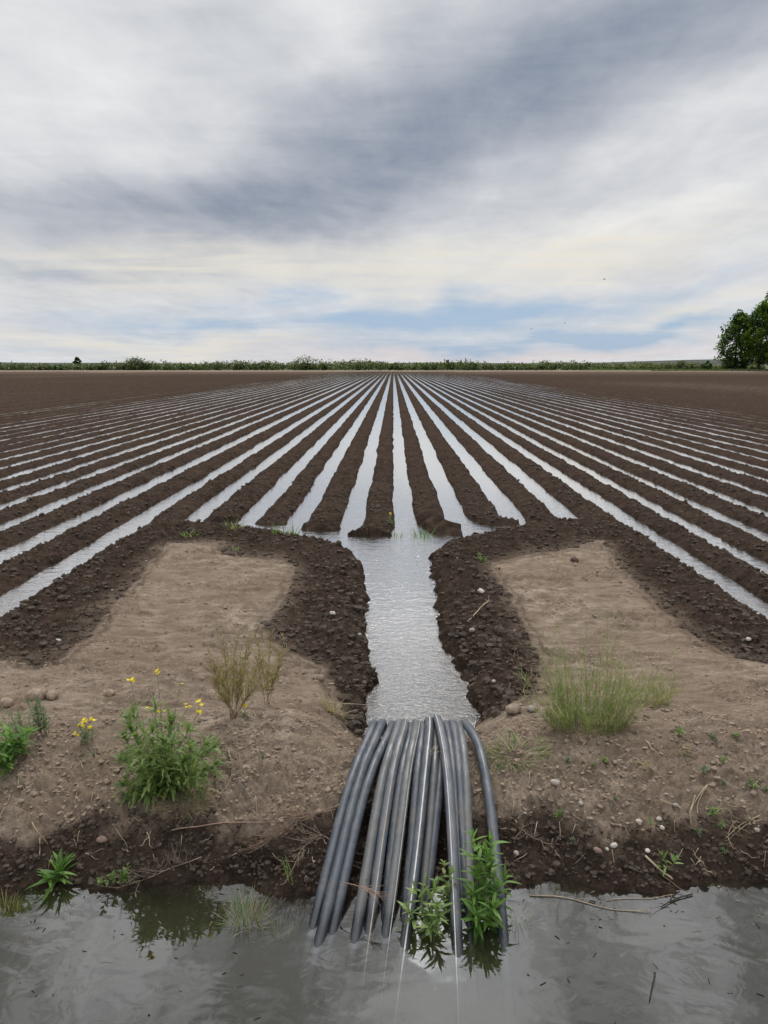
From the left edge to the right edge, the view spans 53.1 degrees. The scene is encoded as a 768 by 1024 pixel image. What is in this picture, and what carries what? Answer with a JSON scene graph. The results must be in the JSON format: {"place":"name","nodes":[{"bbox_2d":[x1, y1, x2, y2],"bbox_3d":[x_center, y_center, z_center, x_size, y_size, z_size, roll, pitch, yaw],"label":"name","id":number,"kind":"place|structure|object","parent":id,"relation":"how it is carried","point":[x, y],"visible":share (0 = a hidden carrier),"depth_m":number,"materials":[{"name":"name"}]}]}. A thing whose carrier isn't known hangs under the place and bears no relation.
{"place":"outdoors","nodes":[
{"label":"outdoors","id":0,"kind":"place"},
{"bbox_2d":[0,370,650,370],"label":"road","id":1,"kind":"structure","parent":0,"point":[325,370],"depth_m":204.21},
{"bbox_2d":[0,691,767,1023],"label":"ditch bank","id":2,"kind":"structure","parent":0,"point":[124,969],"depth_m":2.85,"materials":[{"name":"soil"}]},
{"bbox_2d":[0,698,15,707],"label":"clod","id":3,"kind":"object","parent":2,"relation":"on","point":[6,702],"visible":0.96,"depth_m":4.07,"materials":[{"name":"soil"}]},
{"bbox_2d":[0,700,39,735],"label":"leafy weed","id":4,"kind":"object","parent":2,"relation":"on","point":[19,720],"visible":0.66,"depth_m":3.45,"materials":[{"name":"green plant"}]},
{"bbox_2d":[0,720,40,777],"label":"leafy weed","id":5,"kind":"object","parent":2,"relation":"on","point":[10,745],"visible":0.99,"depth_m":3.23,"materials":[{"name":"green plant"}]},
{"bbox_2d":[24,687,46,700],"bbox_3d":[-1.907,1.007,4.213,0.107,0.084,0.120,0,11,1],"label":"clod","id":6,"kind":"object","parent":2,"relation":"on","point":[32,694],"visible":0.8,"depth_m":4.18,"materials":[{"name":"soil"}]},
{"bbox_2d":[22,695,53,735],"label":"leafy weed","id":7,"kind":"object","parent":2,"relation":"on","point":[42,719],"visible":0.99,"depth_m":3.42,"materials":[{"name":"green plant"}]},
{"bbox_2d":[25,847,78,903],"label":"rosette weed","id":8,"kind":"object","parent":2,"relation":"on","point":[60,864],"visible":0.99,"depth_m":2.85,"materials":[{"name":"green plant"}]},
{"bbox_2d":[45,690,58,700],"bbox_3d":[-1.826,1.004,4.222,0.065,0.056,0.080,-7,13,-32],"label":"clod","id":9,"kind":"object","parent":2,"relation":"on","point":[51,695],"visible":1,"depth_m":4.20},
{"bbox_2d":[45,754,88,784],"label":"dry tuft","id":10,"kind":"object","parent":2,"relation":"on","point":[69,770],"visible":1,"depth_m":3.23,"materials":[{"name":"brown plant"}]},
{"bbox_2d":[73,717,96,745],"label":"flowering weed","id":11,"kind":"object","parent":2,"relation":"on","point":[84,730],"visible":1,"depth_m":3.37,"materials":[{"name":"green plant"}]},
{"bbox_2d":[76,742,120,770],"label":"dry tuft","id":12,"kind":"object","parent":2,"relation":"on","point":[95,755],"visible":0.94,"depth_m":3.33,"materials":[{"name":"brown plant"}]},
{"bbox_2d":[96,835,107,842],"bbox_3d":[-1.085,1.260,2.957,0.046,0.027,0.035,0,11,1],"label":"stone","id":13,"kind":"object","parent":2,"relation":"on","point":[101,839],"visible":1,"depth_m":2.95,"materials":[{"name":"stone"}]},
{"bbox_2d":[97,862,130,885],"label":"leafy weed","id":14,"kind":"object","parent":2,"relation":"on","point":[122,874],"visible":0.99,"depth_m":2.83,"materials":[{"name":"green plant"}]},
{"bbox_2d":[96,841,201,893],"bbox_3d":[-0.877,1.315,2.871,0.371,0.118,0.177,-7,13,-32],"label":"dry brush","id":15,"kind":"object","parent":2,"relation":"on","point":[153,875],"visible":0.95,"depth_m":2.87,"materials":[{"name":"brown plant"}]},
{"bbox_2d":[110,669,227,810],"bbox_3d":[-0.867,0.935,3.096,0.484,0.564,0.322,0,11,1],"label":"flowering weed","id":16,"kind":"object","parent":2,"relation":"on","point":[171,773],"visible":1,"depth_m":3.08,"materials":[{"name":"green plant"}]},
{"bbox_2d":[151,781,216,825],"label":"dry tuft","id":17,"kind":"object","parent":2,"relation":"on","point":[172,809],"visible":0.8,"depth_m":3.05,"materials":[{"name":"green plant"}]},
{"bbox_2d":[183,782,212,805],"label":"dry tuft","id":18,"kind":"object","parent":2,"relation":"on","point":[194,796],"visible":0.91,"depth_m":3.09,"materials":[{"name":"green plant"}]},
{"bbox_2d":[206,627,263,717],"bbox_3d":[-0.702,0.747,3.619,0.277,0.468,0.172,0,11,1],"label":"dry shrub","id":19,"kind":"object","parent":2,"relation":"on","point":[237,684],"visible":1,"depth_m":3.62,"materials":[{"name":"brown plant"}]},
{"bbox_2d":[218,754,263,776],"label":"dry tuft","id":20,"kind":"object","parent":2,"relation":"on","point":[239,770],"visible":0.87,"depth_m":3.20,"materials":[{"name":"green plant"}]},
{"bbox_2d":[172,809,335,830],"bbox_3d":[-0.506,1.199,3.009,0.639,0.070,0.053,-2,11,-9],"label":"dead stalk","id":21,"kind":"object","parent":2,"relation":"on","point":[249,822],"visible":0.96,"depth_m":3.01,"materials":[{"name":"plant"}]},
{"bbox_2d":[250,627,286,703],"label":"dry shrub","id":22,"kind":"object","parent":2,"relation":"on","point":[262,663],"visible":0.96,"depth_m":4.02,"materials":[{"name":"brown plant"}]},
{"bbox_2d":[234,803,339,853],"bbox_3d":[-0.367,1.201,2.955,0.468,0.113,0.158,-7,13,-33],"label":"dry brush","id":23,"kind":"object","parent":2,"relation":"on","point":[277,827],"visible":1,"depth_m":2.94,"materials":[{"name":"plant"}]},
{"bbox_2d":[281,856,292,882],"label":"grass tuft","id":24,"kind":"object","parent":2,"relation":"on","point":[287,870],"visible":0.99,"depth_m":2.83,"materials":[{"name":"green plant"}]},
{"bbox_2d":[275,782,324,817],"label":"dry tuft","id":25,"kind":"object","parent":2,"relation":"on","point":[296,797],"visible":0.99,"depth_m":3.10,"materials":[{"name":"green plant"}]},
{"bbox_2d":[281,821,328,884],"bbox_3d":[-0.323,1.251,2.865,0.125,0.116,0.300,6,12,29],"label":"dry brush","id":26,"kind":"object","parent":2,"relation":"on","point":[313,838],"visible":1,"depth_m":2.92,"materials":[{"name":"brown plant"}]},
{"bbox_2d":[283,719,377,1023],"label":"siphon tube","id":27,"kind":"object","parent":2,"relation":"on","point":[314,917],"visible":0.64,"depth_m":2.79,"materials":[{"name":"black plastic"}]},
{"bbox_2d":[316,688,355,721],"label":"dry tuft","id":28,"kind":"object","parent":2,"relation":"on","point":[332,706],"visible":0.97,"depth_m":4.20,"materials":[{"name":"beige plant"}]},
{"bbox_2d":[293,718,386,1023],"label":"siphon tube","id":29,"kind":"object","parent":2,"relation":"on","point":[308,987],"visible":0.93,"depth_m":2.75,"materials":[{"name":"black plastic"}]},
{"bbox_2d":[306,720,394,1023],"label":"siphon tube","id":30,"kind":"object","parent":2,"relation":"on","point":[316,1006],"visible":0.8,"depth_m":2.77,"materials":[{"name":"black plastic"}]},
{"bbox_2d":[341,882,393,904],"bbox_3d":[-0.065,1.314,2.688,0.210,0.050,0.056,7,13,33],"label":"dry brush","id":31,"kind":"object","parent":30,"relation":"on","point":[378,894],"visible":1,"depth_m":2.67,"materials":[{"name":"plant"}]},
{"bbox_2d":[327,703,376,705],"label":"dead stalk","id":32,"kind":"object","parent":2,"relation":"on","point":[350,703],"visible":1,"depth_m":3.89,"materials":[{"name":"plant"}]},
{"bbox_2d":[335,719,400,1023],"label":"siphon tube","id":33,"kind":"object","parent":2,"relation":"on","point":[345,997],"visible":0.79,"depth_m":2.74,"materials":[{"name":"plastic"}]},
{"bbox_2d":[353,833,388,883],"bbox_3d":[-0.059,1.298,2.939,0.213,0.086,0.367,0,11,1],"label":"dry brush","id":34,"kind":"object","parent":2,"relation":"on","point":[363,854],"visible":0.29,"depth_m":2.93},
{"bbox_2d":[350,718,408,1023],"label":"siphon tube","id":35,"kind":"object","parent":2,"relation":"on","point":[358,1006],"visible":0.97,"depth_m":2.77,"materials":[{"name":"grey plastic"}]},
{"bbox_2d":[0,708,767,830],"bbox_3d":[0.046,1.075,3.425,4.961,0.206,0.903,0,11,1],"label":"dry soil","id":36,"kind":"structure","parent":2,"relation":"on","point":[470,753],"depth_m":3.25,"materials":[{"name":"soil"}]},
{"bbox_2d":[0,654,767,872],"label":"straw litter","id":37,"kind":"object","parent":2,"relation":"on","point":[412,776],"visible":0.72,"depth_m":3.15,"materials":[{"name":"plant"}]},
{"bbox_2d":[3,729,767,877],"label":"gravel","id":38,"kind":"structure","parent":2,"relation":"on","point":[687,790],"depth_m":3.15,"materials":[{"name":"stone"}]},
{"bbox_2d":[367,719,419,1023],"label":"siphon tube","id":39,"kind":"object","parent":2,"relation":"on","point":[376,1002],"visible":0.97,"depth_m":2.76,"materials":[{"name":"plastic"}]},
{"bbox_2d":[376,722,411,1023],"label":"siphon tube","id":40,"kind":"object","parent":2,"relation":"on","point":[395,803],"visible":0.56,"depth_m":3.00,"materials":[{"name":"black plastic"}]},
{"bbox_2d":[388,721,424,1018],"bbox_3d":[0.110,1.322,3.075,0.074,0.501,1.923,1,11,6],"label":"siphon tube","id":41,"kind":"object","parent":2,"relation":"on","point":[416,780],"visible":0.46,"depth_m":3.02,"materials":[{"name":"black plastic"}]},
{"bbox_2d":[388,716,433,1023],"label":"siphon tube","id":42,"kind":"object","parent":2,"relation":"on","point":[397,998],"visible":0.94,"depth_m":2.77,"materials":[{"name":"black plastic"}]},
{"bbox_2d":[401,723,439,1023],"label":"siphon tube","id":43,"kind":"object","parent":2,"relation":"on","point":[407,1010],"visible":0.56,"depth_m":2.85,"materials":[{"name":"plastic"}]},
{"bbox_2d":[411,755,443,1023],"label":"siphon tube","id":44,"kind":"object","parent":2,"relation":"on","point":[438,808],"visible":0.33,"depth_m":2.93,"materials":[{"name":"black plastic"}]},
{"bbox_2d":[432,714,466,1023],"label":"siphon tube","id":45,"kind":"object","parent":2,"relation":"on","point":[459,996],"visible":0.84,"depth_m":2.73,"materials":[{"name":"grey plastic"}]},
{"bbox_2d":[443,720,466,1008],"bbox_3d":[0.286,1.327,3.090,0.046,0.527,1.887,0,11,1],"label":"siphon tube","id":46,"kind":"object","parent":2,"relation":"on","point":[448,734],"visible":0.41,"depth_m":3.12,"materials":[{"name":"black plastic"}]},
{"bbox_2d":[447,719,481,1023],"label":"siphon tube","id":47,"kind":"object","parent":2,"relation":"on","point":[458,761],"visible":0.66,"depth_m":3.11,"materials":[{"name":"black plastic"}]},
{"bbox_2d":[455,720,479,1023],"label":"siphon tube","id":48,"kind":"object","parent":2,"relation":"on","point":[472,998],"visible":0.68,"depth_m":2.66,"materials":[{"name":"plastic"}]},
{"bbox_2d":[460,719,516,1023],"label":"siphon tube","id":49,"kind":"object","parent":2,"relation":"on","point":[508,997],"visible":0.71,"depth_m":2.72,"materials":[{"name":"black plastic"}]},
{"bbox_2d":[476,767,503,785],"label":"dry tuft","id":50,"kind":"object","parent":2,"relation":"on","point":[491,780],"visible":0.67,"depth_m":3.22,"materials":[{"name":"brown plant"}]},
{"bbox_2d":[491,710,500,717],"bbox_3d":[0.581,1.041,3.971,0.060,0.048,0.062,-10,14,-41],"label":"clod","id":51,"kind":"object","parent":2,"relation":"on","point":[495,713],"visible":0.87,"depth_m":3.95,"materials":[{"name":"soil"}]},
{"bbox_2d":[505,703,520,714],"bbox_3d":[0.653,1.002,3.899,0.079,0.051,0.086,0,11,1],"label":"clod","id":52,"kind":"object","parent":2,"relation":"on","point":[513,709],"visible":1,"depth_m":3.87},
{"bbox_2d":[478,729,555,773],"bbox_3d":[0.580,1.036,3.358,0.403,0.112,0.302,0,11,1],"label":"grass mat","id":53,"kind":"object","parent":2,"relation":"on","point":[510,748],"depth_m":3.37,"materials":[{"name":"plant"}]},
{"bbox_2d":[527,705,535,712],"bbox_3d":[0.749,0.999,3.899,0.041,0.036,0.060,6,12,27],"label":"stone","id":54,"kind":"object","parent":2,"relation":"on","point":[531,709],"visible":0.84,"depth_m":3.88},
{"bbox_2d":[511,818,556,850],"bbox_3d":[0.577,1.244,3.000,0.195,0.089,0.135,4,12,22],"label":"dry brush","id":55,"kind":"object","parent":2,"relation":"on","point":[532,837],"visible":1,"depth_m":2.99,"materials":[{"name":"brown plant"}]},
{"bbox_2d":[550,779,559,785],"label":"stone","id":56,"kind":"object","parent":2,"relation":"on","point":[555,782],"visible":1,"depth_m":3.13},
{"bbox_2d":[554,809,563,817],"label":"seedling","id":57,"kind":"object","parent":2,"relation":"on","point":[557,813],"visible":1,"depth_m":3.05,"materials":[{"name":"green plant"}]},
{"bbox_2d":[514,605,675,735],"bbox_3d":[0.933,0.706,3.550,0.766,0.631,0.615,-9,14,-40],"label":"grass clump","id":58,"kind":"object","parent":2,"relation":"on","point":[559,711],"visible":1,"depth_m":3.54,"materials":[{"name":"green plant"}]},
{"bbox_2d":[593,847,601,853],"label":"stone","id":59,"kind":"object","parent":2,"relation":"on","point":[597,850],"visible":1,"depth_m":2.90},
{"bbox_2d":[607,773,642,805],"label":"dry tuft","id":60,"kind":"object","parent":2,"relation":"on","point":[626,787],"visible":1,"depth_m":3.13,"materials":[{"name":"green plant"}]},
{"bbox_2d":[630,759,656,770],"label":"dry tuft","id":61,"kind":"object","parent":2,"relation":"on","point":[645,763],"visible":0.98,"depth_m":3.23,"materials":[{"name":"beige plant"}]},
{"bbox_2d":[605,658,684,708],"bbox_3d":[1.350,0.897,3.942,0.409,0.271,0.389,0,11,1],"label":"grass clump","id":62,"kind":"object","parent":2,"relation":"on","point":[660,693],"visible":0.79,"depth_m":3.94,"materials":[{"name":"green plant"}]},
{"bbox_2d":[627,866,680,887],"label":"dead stalk","id":63,"kind":"object","parent":2,"relation":"on","point":[651,877],"visible":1,"depth_m":2.84,"materials":[{"name":"plant"}]},
{"bbox_2d":[644,855,672,879],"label":"dead stalk","id":64,"kind":"object","parent":2,"relation":"on","point":[654,864],"visible":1,"depth_m":2.88,"materials":[{"name":"plant"}]},
{"bbox_2d":[656,850,682,875],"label":"leafy weed","id":65,"kind":"object","parent":2,"relation":"on","point":[673,857],"visible":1,"depth_m":2.88,"materials":[{"name":"green plant"}]},
{"bbox_2d":[675,726,685,734],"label":"seedling","id":66,"kind":"object","parent":2,"relation":"on","point":[680,729],"visible":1,"depth_m":3.42,"materials":[{"name":"green plant"}]},
{"bbox_2d":[675,744,696,756],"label":"dry tuft","id":67,"kind":"object","parent":2,"relation":"on","point":[679,750],"visible":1,"depth_m":3.33,"materials":[{"name":"beige plant"}]},
{"bbox_2d":[690,787,705,827],"bbox_3d":[1.250,1.178,3.082,0.030,0.114,0.147,8,14,37],"label":"straw","id":68,"kind":"object","parent":2,"relation":"on","point":[694,803],"visible":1,"depth_m":3.10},
{"bbox_2d":[706,806,720,816],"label":"seedling","id":69,"kind":"object","parent":2,"relation":"on","point":[714,809],"visible":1,"depth_m":3.05,"materials":[{"name":"green plant"}]},
{"bbox_2d":[723,804,759,848],"bbox_3d":[1.367,1.212,2.992,0.139,0.100,0.220,8,13,34],"label":"dry brush","id":70,"kind":"object","parent":2,"relation":"on","point":[736,821],"visible":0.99,"depth_m":3.01,"materials":[{"name":"plant"}]},
{"bbox_2d":[747,776,758,788],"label":"seedling","id":71,"kind":"object","parent":2,"relation":"on","point":[754,784],"visible":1,"depth_m":3.13,"materials":[{"name":"green plant"}]},
{"bbox_2d":[0,512,767,723],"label":"headland","id":72,"kind":"structure","parent":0,"point":[191,615],"depth_m":5.94,"materials":[{"name":"soil"}]},
{"bbox_2d":[103,689,114,696],"bbox_3d":[-1.523,1.003,4.262,0.067,0.049,0.056,0,11,1],"label":"clod","id":73,"kind":"object","parent":72,"relation":"on","point":[109,692],"visible":0.98,"depth_m":4.24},
{"bbox_2d":[218,518,246,529],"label":"field weed","id":74,"kind":"object","parent":72,"relation":"on","point":[232,525],"visible":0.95,"depth_m":8.64,"materials":[{"name":"green plant"}]},
{"bbox_2d":[268,519,311,535],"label":"field weed","id":75,"kind":"object","parent":72,"relation":"on","point":[292,531],"visible":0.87,"depth_m":8.35,"materials":[{"name":"green plant"}]},
{"bbox_2d":[313,674,324,680],"bbox_3d":[-0.384,0.987,4.569,0.070,0.047,0.054,-4,12,-20],"label":"clod","id":76,"kind":"object","parent":72,"relation":"on","point":[320,677],"visible":0.97,"depth_m":4.55,"materials":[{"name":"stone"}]},
{"bbox_2d":[10,504,758,690],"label":"gravel","id":77,"kind":"structure","parent":72,"relation":"on","point":[353,625],"depth_m":5.61,"materials":[{"name":"stone"}]},
{"bbox_2d":[407,524,437,535],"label":"field weed","id":78,"kind":"object","parent":72,"relation":"on","point":[422,532],"visible":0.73,"depth_m":8.99,"materials":[{"name":"green plant"}]},
{"bbox_2d":[570,557,578,562],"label":"clod","id":79,"kind":"object","parent":72,"relation":"on","point":[573,559],"visible":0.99,"depth_m":7.29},
{"bbox_2d":[0,371,767,520],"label":"field","id":80,"kind":"structure","parent":0,"point":[742,393],"depth_m":21.92,"materials":[{"name":"soil"}]},
{"bbox_2d":[0,373,767,737],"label":"field water","id":81,"kind":"structure","parent":0,"point":[416,671],"depth_m":10.85,"materials":[{"name":"white liquid"}]},
{"bbox_2d":[0,460,767,740],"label":"damp soil","id":82,"kind":"structure","parent":0,"point":[501,689],"depth_m":6.26,"materials":[{"name":"soil"}]},
{"bbox_2d":[0,542,767,829],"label":"dry soil","id":83,"kind":"structure","parent":0,"point":[753,792],"depth_m":3.54,"materials":[{"name":"soil"}]},
{"bbox_2d":[0,0,767,364],"label":"sky","id":84,"kind":"structure","parent":0,"point":[182,181],"materials":[{"name":"grey"}]},
{"bbox_2d":[2,359,767,365],"bbox_3d":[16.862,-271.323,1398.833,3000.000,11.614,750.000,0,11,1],"label":"hills","id":85,"kind":"structure","parent":0,"point":[714,362],"depth_m":1239.53,"materials":[{"name":"plant"}]},
{"bbox_2d":[113,366,767,369],"bbox_3d":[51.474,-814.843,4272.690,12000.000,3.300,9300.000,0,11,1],"label":"terrain","id":86,"kind":"structure","parent":0,"point":[416,369],"depth_m":263.06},
{"bbox_2d":[72,357,81,364],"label":"tree","id":87,"kind":"object","parent":86,"relation":"on","point":[76,360],"visible":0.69,"depth_m":413.57,"materials":[{"name":"green plant"}]},
{"bbox_2d":[123,356,146,369],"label":"tall shrub","id":88,"kind":"object","parent":86,"relation":"on","point":[132,362],"visible":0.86,"depth_m":211.83,"materials":[{"name":"green plant"}]},
{"bbox_2d":[287,355,319,369],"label":"tall shrub","id":89,"kind":"object","parent":86,"relation":"on","point":[304,363],"visible":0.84,"depth_m":212.31,"materials":[{"name":"green plant"}]},
{"bbox_2d":[0,358,765,369],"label":"shrubland","id":90,"kind":"structure","parent":86,"relation":"on","point":[334,365],"depth_m":213.73,"materials":[{"name":"plant"}]},
{"bbox_2d":[582,368,767,370],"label":"grass verge","id":91,"kind":"object","parent":86,"relation":"on","point":[705,369],"depth_m":203.13,"materials":[{"name":"plant"}]},
{"bbox_2d":[673,361,689,368],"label":"tall shrub","id":92,"kind":"object","parent":91,"relation":"on","point":[678,365],"visible":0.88,"depth_m":209.01,"materials":[{"name":"green plant"}]},
{"bbox_2d":[701,360,712,368],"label":"tall shrub","id":93,"kind":"object","parent":86,"relation":"on","point":[706,366],"visible":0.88,"depth_m":207.04,"materials":[{"name":"green plant"}]},
{"bbox_2d":[713,309,756,368],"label":"tree","id":94,"kind":"object","parent":86,"relation":"on","point":[737,325],"visible":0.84,"depth_m":206.64,"materials":[{"name":"green plant"}]},
{"bbox_2d":[737,300,767,369],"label":"tree","id":95,"kind":"object","parent":86,"relation":"on","point":[756,353],"visible":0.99,"depth_m":201.85,"materials":[{"name":"green plant"}]},
{"bbox_2d":[751,293,767,365],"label":"tree","id":96,"kind":"object","parent":86,"relation":"on","point":[766,296],"visible":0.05,"depth_m":208.81,"materials":[{"name":"green plant"}]},
{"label":"ditch water","id":97,"kind":"structure","parent":0,"visible":0},
{"bbox_2d":[0,885,30,920],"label":"grass tuft","id":98,"kind":"object","parent":97,"relation":"on","point":[13,908],"visible":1,"depth_m":2.78,"materials":[{"name":"green plant"}]},
{"bbox_2d":[212,885,278,932],"bbox_3d":[-0.486,1.382,2.693,0.254,0.140,0.234,-4,12,-20],"label":"grass tuft","id":99,"kind":"object","parent":97,"relation":"on","point":[245,917],"visible":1,"depth_m":2.72,"materials":[{"name":"plant"}]},
{"bbox_2d":[263,916,294,943],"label":"grass tuft","id":100,"kind":"object","parent":97,"relation":"on","point":[277,931],"visible":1,"depth_m":2.65,"materials":[{"name":"green plant"}]},
{"bbox_2d":[12,884,767,1023],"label":"floating litter","id":101,"kind":"object","parent":97,"relation":"on","point":[398,919],"visible":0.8,"depth_m":2.68,"materials":[{"name":"brown plant"}]},
{"bbox_2d":[395,873,455,943],"bbox_3d":[0.149,1.374,2.649,0.197,0.184,0.205,10,14,41],"label":"leafy weed","id":102,"kind":"object","parent":97,"relation":"on","point":[428,915],"visible":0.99,"depth_m":2.63,"materials":[{"name":"green plant"}]},
{"bbox_2d":[430,859,462,916],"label":"leafy weed","id":103,"kind":"object","parent":97,"relation":"on","point":[446,891],"visible":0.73,"depth_m":2.75,"materials":[{"name":"green plant"}]},
{"bbox_2d":[454,828,519,949],"bbox_3d":[0.364,1.299,2.665,0.239,0.324,0.266,0,11,1],"label":"leafy weed","id":104,"kind":"object","parent":97,"relation":"on","point":[479,894],"visible":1,"depth_m":2.68,"materials":[{"name":"green plant"}]},
{"bbox_2d":[506,897,549,937],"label":"grass tuft","id":105,"kind":"object","parent":97,"relation":"on","point":[520,919],"visible":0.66,"depth_m":2.70,"materials":[{"name":"grey plant"}]},
{"bbox_2d":[530,895,651,912],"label":"dead stalk","id":106,"kind":"object","parent":97,"relation":"on","point":[588,903],"visible":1,"depth_m":2.76,"materials":[{"name":"plant"}]},
{"bbox_2d":[608,894,674,899],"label":"dead stalk","id":107,"kind":"object","parent":97,"relation":"on","point":[642,898],"visible":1,"depth_m":2.78,"materials":[{"name":"plant"}]},
{"bbox_2d":[649,971,655,1001],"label":"dead stalk","id":108,"kind":"object","parent":97,"relation":"on","point":[652,972],"visible":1,"depth_m":2.40,"materials":[{"name":"plant"}]},
{"bbox_2d":[654,893,692,907],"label":"dead stalk","id":109,"kind":"object","parent":97,"relation":"on","point":[674,899],"visible":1,"depth_m":2.78,"materials":[{"name":"plant"}]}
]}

